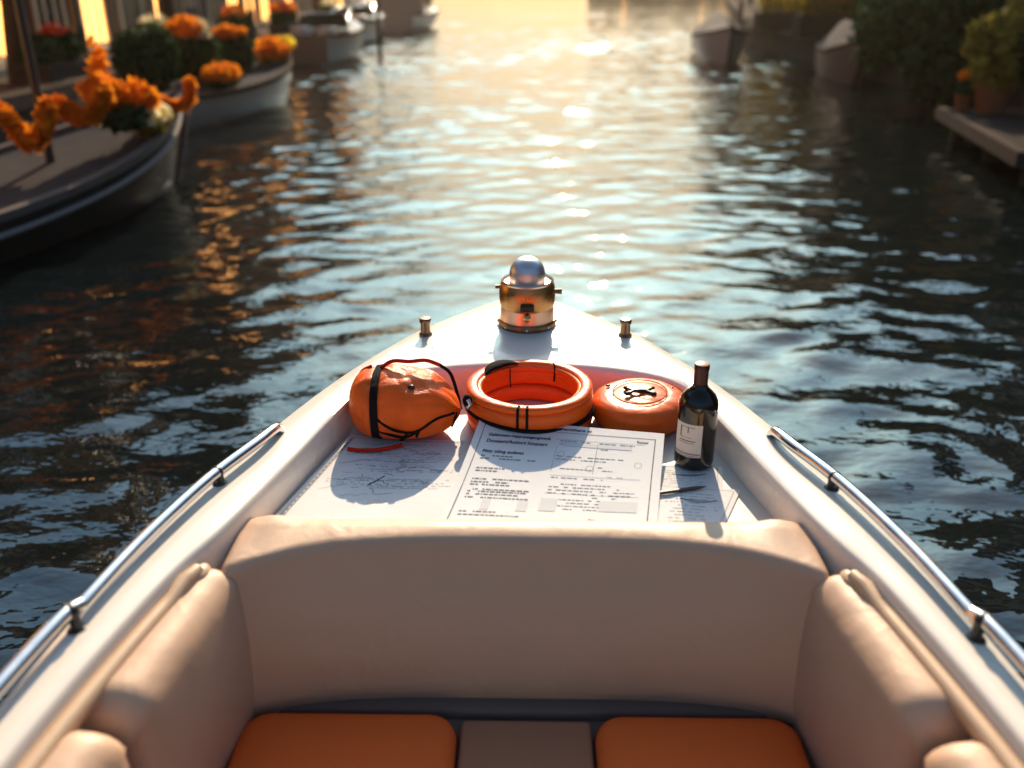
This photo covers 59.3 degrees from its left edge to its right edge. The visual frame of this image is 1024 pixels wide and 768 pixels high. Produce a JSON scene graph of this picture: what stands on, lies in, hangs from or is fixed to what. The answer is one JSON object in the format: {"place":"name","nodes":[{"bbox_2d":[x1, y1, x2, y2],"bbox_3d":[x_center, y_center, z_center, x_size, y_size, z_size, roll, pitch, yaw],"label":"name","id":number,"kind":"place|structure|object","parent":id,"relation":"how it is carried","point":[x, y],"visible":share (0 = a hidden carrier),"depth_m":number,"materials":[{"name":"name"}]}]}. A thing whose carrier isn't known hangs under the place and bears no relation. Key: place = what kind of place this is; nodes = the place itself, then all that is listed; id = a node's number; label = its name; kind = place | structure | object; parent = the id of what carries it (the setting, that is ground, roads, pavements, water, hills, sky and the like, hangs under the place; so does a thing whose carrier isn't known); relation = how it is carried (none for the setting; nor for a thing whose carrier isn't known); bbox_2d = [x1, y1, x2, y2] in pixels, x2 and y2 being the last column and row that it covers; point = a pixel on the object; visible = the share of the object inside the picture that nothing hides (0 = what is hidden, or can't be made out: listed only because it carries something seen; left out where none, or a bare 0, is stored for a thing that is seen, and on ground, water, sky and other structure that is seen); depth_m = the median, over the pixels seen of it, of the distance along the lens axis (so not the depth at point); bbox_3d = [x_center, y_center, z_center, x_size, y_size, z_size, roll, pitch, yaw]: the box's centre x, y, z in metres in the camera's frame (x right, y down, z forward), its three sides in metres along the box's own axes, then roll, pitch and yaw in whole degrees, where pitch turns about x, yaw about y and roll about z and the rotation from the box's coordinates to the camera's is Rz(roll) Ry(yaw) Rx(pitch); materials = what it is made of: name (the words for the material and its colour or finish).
{"place":"outdoors","nodes":[
{"label":"outdoors","id":0,"kind":"place"},
{"bbox_2d":[0,0,114,77],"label":"canal house","id":1,"kind":"structure","parent":0,"point":[95,18],"depth_m":16.67,"materials":[{"name":"red brick"}]},
{"bbox_2d":[0,6,6,66],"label":"window","id":2,"kind":"structure","parent":1,"relation":"in","point":[2,49],"depth_m":14.49,"materials":[{"name":"yellow glass"}]},
{"bbox_2d":[30,0,68,33],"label":"window","id":3,"kind":"structure","parent":1,"relation":"in","point":[43,11],"depth_m":15.94,"materials":[{"name":"grey glass"}]},
{"bbox_2d":[78,0,114,51],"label":"window","id":4,"kind":"structure","parent":1,"relation":"in","point":[93,15],"depth_m":17.68,"materials":[{"name":"yellow glass"}]},
{"bbox_2d":[108,0,202,40],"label":"canal house","id":5,"kind":"structure","parent":0,"point":[126,14],"depth_m":19.48,"materials":[{"name":"paint"}]},
{"bbox_2d":[115,0,143,31],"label":"door","id":6,"kind":"structure","parent":5,"relation":"in","point":[129,12],"depth_m":19.09,"materials":[{"name":"grey"}]},
{"bbox_2d":[150,0,157,19],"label":"window","id":7,"kind":"structure","parent":5,"relation":"in","point":[153,2],"depth_m":20.43,"materials":[{"name":"yellow glass"}]},
{"bbox_2d":[180,0,200,19],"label":"window","id":8,"kind":"structure","parent":5,"relation":"in","point":[189,7],"depth_m":22.73,"materials":[{"name":"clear glass"}]},
{"bbox_2d":[0,0,371,142],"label":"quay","id":9,"kind":"structure","parent":0,"point":[26,116],"depth_m":12.46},
{"bbox_2d":[8,22,90,85],"bbox_3d":[-6.602,-4.747,12.873,0.705,0.800,1.469,0,24,1],"label":"flower planter","id":10,"kind":"object","parent":9,"relation":"on","point":[58,54],"visible":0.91,"depth_m":12.58,"materials":[{"name":"green plant"}]},
{"bbox_2d":[71,0,89,56],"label":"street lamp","id":11,"kind":"object","parent":9,"relation":"on","point":[79,28],"visible":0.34,"depth_m":14.00,"materials":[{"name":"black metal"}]},
{"bbox_2d":[131,13,171,30],"bbox_3d":[-6.527,-6.332,16.422,0.692,0.810,1.495,0,24,1],"label":"flower planter","id":12,"kind":"object","parent":9,"relation":"on","point":[141,24],"visible":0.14,"depth_m":16.24,"materials":[{"name":"beige plant"}]},
{"bbox_2d":[0,0,374,111],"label":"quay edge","id":13,"kind":"object","parent":9,"relation":"on","point":[18,99],"depth_m":11.71,"materials":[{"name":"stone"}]},
{"bbox_2d":[217,3,256,40],"bbox_3d":[-6.440,-8.404,20.980,0.692,0.888,1.480,0,24,1],"label":"flower planter","id":14,"kind":"object","parent":9,"relation":"on","point":[236,15],"visible":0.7,"depth_m":20.68,"materials":[{"name":"orange plant"}]},
{"bbox_2d":[247,0,258,36],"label":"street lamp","id":15,"kind":"object","parent":9,"relation":"on","point":[250,11],"visible":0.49,"depth_m":22.70,"materials":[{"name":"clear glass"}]},
{"bbox_2d":[267,0,299,33],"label":"flower planter","id":16,"kind":"object","parent":9,"relation":"on","point":[282,16],"visible":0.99,"depth_m":24.62,"materials":[{"name":"orange plant"}]},
{"bbox_2d":[315,0,337,12],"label":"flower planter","id":17,"kind":"object","parent":9,"relation":"on","point":[327,6],"visible":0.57,"depth_m":30.13,"materials":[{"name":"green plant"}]},
{"bbox_2d":[201,0,270,36],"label":"canal house","id":18,"kind":"structure","parent":0,"point":[211,10],"depth_m":25.89,"materials":[{"name":"brick"}]},
{"bbox_2d":[204,0,221,26],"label":"door","id":19,"kind":"structure","parent":18,"relation":"in","point":[213,8],"depth_m":24.23,"materials":[{"name":"grey"}]},
{"bbox_2d":[225,0,238,5],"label":"window","id":20,"kind":"structure","parent":18,"relation":"in","point":[227,2],"depth_m":25.63,"materials":[{"name":"yellow glass"}]},
{"bbox_2d":[242,0,259,26],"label":"window","id":21,"kind":"structure","parent":18,"relation":"in","point":[245,5],"depth_m":27.78,"materials":[{"name":"yellow"}]},
{"bbox_2d":[258,0,270,25],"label":"window","id":22,"kind":"structure","parent":18,"relation":"in","point":[263,5],"depth_m":28.91,"materials":[{"name":"yellow glass"}]},
{"bbox_2d":[269,0,311,21],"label":"canal house","id":23,"kind":"structure","parent":0,"point":[303,6],"depth_m":33.67,"materials":[{"name":"red brick"}]},
{"bbox_2d":[294,0,302,19],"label":"window","id":24,"kind":"structure","parent":23,"relation":"in","point":[298,3],"depth_m":33.36,"materials":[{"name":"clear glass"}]},
{"bbox_2d":[304,0,311,12],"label":"window","id":25,"kind":"structure","parent":23,"relation":"in","point":[307,3],"depth_m":34.85,"materials":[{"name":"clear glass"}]},
{"bbox_2d":[311,0,342,12],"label":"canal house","id":26,"kind":"structure","parent":0,"point":[339,3],"depth_m":40.23,"materials":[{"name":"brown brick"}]},
{"bbox_2d":[337,0,342,6],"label":"window","id":27,"kind":"structure","parent":26,"relation":"in","point":[339,2],"depth_m":40.56,"materials":[{"name":"yellow glass"}]},
{"bbox_2d":[0,0,1023,705],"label":"water","id":28,"kind":"structure","parent":0,"point":[802,252],"depth_m":6.10,"materials":[{"name":"blue liquid"}]},
{"bbox_2d":[0,0,187,262],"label":"rowing boat","id":29,"kind":"object","parent":28,"relation":"on","point":[70,181],"visible":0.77,"depth_m":6.98,"materials":[{"name":"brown wood"}]},
{"bbox_2d":[0,93,61,155],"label":"flower garland","id":30,"kind":"object","parent":29,"relation":"hanging from","point":[24,137],"visible":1,"depth_m":6.72,"materials":[{"name":"orange plant"}]},
{"bbox_2d":[51,80,115,128],"bbox_3d":[-3.319,-2.163,6.966,0.514,0.364,0.215,-2,24,-5],"label":"flower garland","id":31,"kind":"object","parent":29,"relation":"hanging from","point":[96,107],"visible":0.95,"depth_m":6.94,"materials":[{"name":"orange plant"}]},
{"bbox_2d":[73,35,161,135],"bbox_3d":[-3.183,-2.399,7.261,0.635,0.767,0.537,-17,29,-34],"label":"flower bundle","id":32,"kind":"object","parent":29,"relation":"on","point":[135,99],"visible":0.79,"depth_m":7.24,"materials":[{"name":"orange plant"}]},
{"bbox_2d":[130,99,173,137],"bbox_3d":[-3.051,-2.249,7.629,0.341,0.364,0.531,0,24,1],"label":"flower bundle","id":33,"kind":"object","parent":29,"relation":"on","point":[157,121],"visible":0.74,"depth_m":7.55,"materials":[{"name":"white plant"}]},
{"bbox_2d":[159,74,197,114],"bbox_3d":[-3.022,-2.576,8.037,0.462,0.345,0.183,-17,29,-33],"label":"flower garland","id":34,"kind":"object","parent":29,"relation":"hanging from","point":[187,101],"visible":0.76,"depth_m":8.07,"materials":[{"name":"orange plant"}]},
{"bbox_2d":[73,53,292,132],"bbox_3d":[-4.281,-4.192,13.016,1.500,1.071,4.696,6,25,13],"label":"rowing boat","id":35,"kind":"object","parent":28,"relation":"on","point":[260,88],"visible":0.41,"depth_m":12.64,"materials":[{"name":"white wood"}]},
{"bbox_2d":[108,22,182,93],"bbox_3d":[-4.769,-4.183,11.688,0.913,0.956,0.900,0,24,1],"label":"flower bush","id":36,"kind":"object","parent":35,"relation":"on","point":[146,51],"visible":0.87,"depth_m":11.46,"materials":[{"name":"green plant"}]},
{"bbox_2d":[163,13,222,84],"bbox_3d":[-4.530,-4.704,12.761,0.795,1.034,0.781,10,26,21],"label":"flower bush","id":37,"kind":"object","parent":35,"relation":"on","point":[198,45],"visible":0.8,"depth_m":12.56,"materials":[{"name":"green plant"}]},
{"bbox_2d":[199,59,242,89],"bbox_3d":[-4.002,-4.245,12.391,0.510,0.421,0.944,0,24,1],"label":"flower bundle","id":38,"kind":"object","parent":35,"relation":"on","point":[218,76],"visible":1,"depth_m":12.19,"materials":[{"name":"orange plant"}]},
{"bbox_2d":[211,23,256,72],"bbox_3d":[-4.287,-5.036,13.705,0.768,0.874,0.723,0,24,1],"label":"flower bush","id":39,"kind":"object","parent":35,"relation":"on","point":[238,44],"visible":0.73,"depth_m":13.51,"materials":[{"name":"green plant"}]},
{"bbox_2d":[253,35,295,64],"bbox_3d":[-3.796,-5.286,14.349,0.639,0.537,0.779,0,24,1],"label":"flower bundle","id":40,"kind":"object","parent":35,"relation":"on","point":[269,49],"visible":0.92,"depth_m":14.20,"materials":[{"name":"orange plant"}]},
{"bbox_2d":[268,6,364,65],"bbox_3d":[-4.619,-8.636,22.540,1.650,1.443,4.296,3,24,6],"label":"motor boat","id":41,"kind":"object","parent":28,"relation":"on","point":[322,39],"visible":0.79,"depth_m":21.41,"materials":[{"name":"white plastic"}]},
{"bbox_2d":[337,1,384,42],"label":"motor boat","id":42,"kind":"object","parent":28,"relation":"on","point":[366,15],"visible":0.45,"depth_m":30.24,"materials":[{"name":"white"}]},
{"bbox_2d":[375,0,381,49],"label":"mooring pole","id":43,"kind":"object","parent":28,"relation":"in","point":[378,25],"visible":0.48,"depth_m":25.59,"materials":[{"name":"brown wood"}]},
{"bbox_2d":[379,0,439,33],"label":"motor boat","id":44,"kind":"object","parent":28,"relation":"on","point":[405,16],"visible":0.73,"depth_m":36.57,"materials":[{"name":"white plastic"}]},
{"bbox_2d":[0,256,1023,767],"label":"motorboat","id":45,"kind":"object","parent":28,"relation":"on","point":[802,606],"visible":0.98,"depth_m":1.68,"materials":[{"name":"white metal"}]},
{"bbox_2d":[276,434,469,518],"bbox_3d":[-0.295,0.205,1.990,0.385,0.009,0.390,0,24,1],"label":"sea chart","id":46,"kind":"object","parent":45,"relation":"on","point":[342,482],"visible":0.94,"depth_m":1.97,"materials":[{"name":"paper"}]},
{"bbox_2d":[347,358,472,451],"bbox_3d":[-0.241,0.033,2.151,0.296,0.184,0.220,0,24,1],"label":"dry bag","id":47,"kind":"object","parent":45,"relation":"on","point":[388,399],"visible":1,"depth_m":2.09,"materials":[{"name":"orange fabric"}]},
{"bbox_2d":[464,359,594,433],"bbox_3d":[0.044,0.039,2.227,0.326,0.117,0.320,0,24,1],"label":"life ring","id":48,"kind":"object","parent":45,"relation":"on","point":[494,387],"visible":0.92,"depth_m":2.21,"materials":[{"name":"orange plastic"}]},
{"bbox_2d":[439,420,663,521],"bbox_3d":[0.100,0.196,1.946,0.461,0.055,0.394,3,24,7],"label":"document","id":49,"kind":"object","parent":45,"relation":"on","point":[581,473],"visible":0.94,"depth_m":1.96,"materials":[{"name":"white paper"}]},
{"bbox_2d":[593,378,681,435],"bbox_3d":[0.315,0.052,2.231,0.237,0.090,0.237,0,24,1],"label":"round float","id":50,"kind":"object","parent":45,"relation":"on","point":[641,404],"visible":0.94,"depth_m":2.17,"materials":[{"name":"orange plastic"}]},
{"bbox_2d":[661,465,722,487],"bbox_3d":[0.368,0.219,1.963,0.212,0.002,0.180,0,24,1],"label":"note","id":51,"kind":"object","parent":45,"relation":"on","point":[711,477],"visible":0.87,"depth_m":1.99,"materials":[{"name":"paper"}]},
{"bbox_2d":[674,361,718,470],"bbox_3d":[0.412,0.066,1.998,0.088,0.246,0.089,0,24,1],"label":"wine bottle","id":52,"kind":"object","parent":45,"relation":"on","point":[697,417],"visible":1,"depth_m":1.97,"materials":[{"name":"black glass"}]},
{"bbox_2d":[657,484,740,522],"bbox_3d":[0.373,0.265,1.855,0.206,0.002,0.217,4,24,8],"label":"note","id":53,"kind":"object","parent":45,"relation":"on","point":[707,504],"visible":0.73,"depth_m":1.88,"materials":[{"name":"paper"}]},
{"bbox_2d":[644,486,706,494],"bbox_3d":[0.350,0.228,1.925,0.143,0.008,0.008,-6,25,-13],"label":"pen","id":54,"kind":"object","parent":53,"relation":"on","point":[680,490],"visible":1,"depth_m":1.93,"materials":[{"name":"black metal"}]},
{"bbox_2d":[690,11,747,64],"bbox_3d":[5.232,-8.714,22.822,1.300,1.356,4.696,2,24,4],"label":"covered boat","id":55,"kind":"object","parent":28,"relation":"on","point":[719,37],"visible":0.84,"depth_m":21.42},
{"bbox_2d":[813,19,866,84],"bbox_3d":[6.545,-6.468,17.778,0.770,1.356,2.696,2,24,4],"label":"covered boat","id":56,"kind":"object","parent":28,"relation":"on","point":[834,50],"visible":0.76,"depth_m":17.26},
{"bbox_2d":[934,106,1023,186],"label":"landing stage","id":57,"kind":"object","parent":28,"relation":"in","point":[997,137],"visible":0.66,"depth_m":9.62,"materials":[{"name":"brown wood"}]},
{"bbox_2d":[954,69,973,110],"bbox_3d":[5.417,-3.534,10.775,0.243,0.492,0.248,0,24,1],"label":"flower pot","id":58,"kind":"object","parent":57,"relation":"on","point":[962,100],"visible":0.95,"depth_m":10.73,"materials":[{"name":"ceramic"}]},
{"bbox_2d":[961,0,1023,113],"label":"leafy plant","id":59,"kind":"object","parent":57,"relation":"on","point":[997,36],"visible":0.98,"depth_m":10.38,"materials":[{"name":"green plant"}]},
{"bbox_2d":[1014,32,1023,97],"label":"leafy plant","id":60,"kind":"object","parent":57,"relation":"on","point":[1020,35],"visible":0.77,"depth_m":10.20,"materials":[{"name":"green plant"}]},
{"bbox_2d":[725,0,1023,107],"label":"quay","id":61,"kind":"structure","parent":0,"point":[807,53],"depth_m":22.71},
{"bbox_2d":[735,0,743,23],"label":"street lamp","id":62,"kind":"object","parent":61,"relation":"on","point":[739,20],"visible":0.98,"depth_m":30.36,"materials":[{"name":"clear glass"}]},
{"bbox_2d":[747,0,752,4],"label":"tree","id":63,"kind":"object","parent":61,"relation":"on","point":[749,2],"visible":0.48,"depth_m":56.76,"materials":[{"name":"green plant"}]},
{"bbox_2d":[847,0,864,20],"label":"quay bush","id":64,"kind":"object","parent":61,"relation":"on","point":[853,14],"visible":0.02,"depth_m":19.64,"materials":[{"name":"green plant"}]},
{"bbox_2d":[727,0,1022,93],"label":"quay edge","id":65,"kind":"object","parent":61,"relation":"on","point":[784,35],"visible":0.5,"depth_m":24.99,"materials":[{"name":"stone"}]},
{"bbox_2d":[752,0,803,29],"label":"flower planter","id":66,"kind":"object","parent":65,"relation":"on","point":[772,20],"visible":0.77,"depth_m":25.12,"materials":[{"name":"brown plant"}]},
{"bbox_2d":[790,0,856,38],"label":"flower planter","id":67,"kind":"object","parent":65,"relation":"on","point":[812,22],"visible":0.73,"depth_m":21.16,"materials":[{"name":"brown plant"}]},
{"bbox_2d":[845,0,1023,108],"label":"hedge","id":68,"kind":"object","parent":61,"relation":"on","point":[916,39],"visible":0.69,"depth_m":13.37,"materials":[{"name":"green plant"}]}
]}

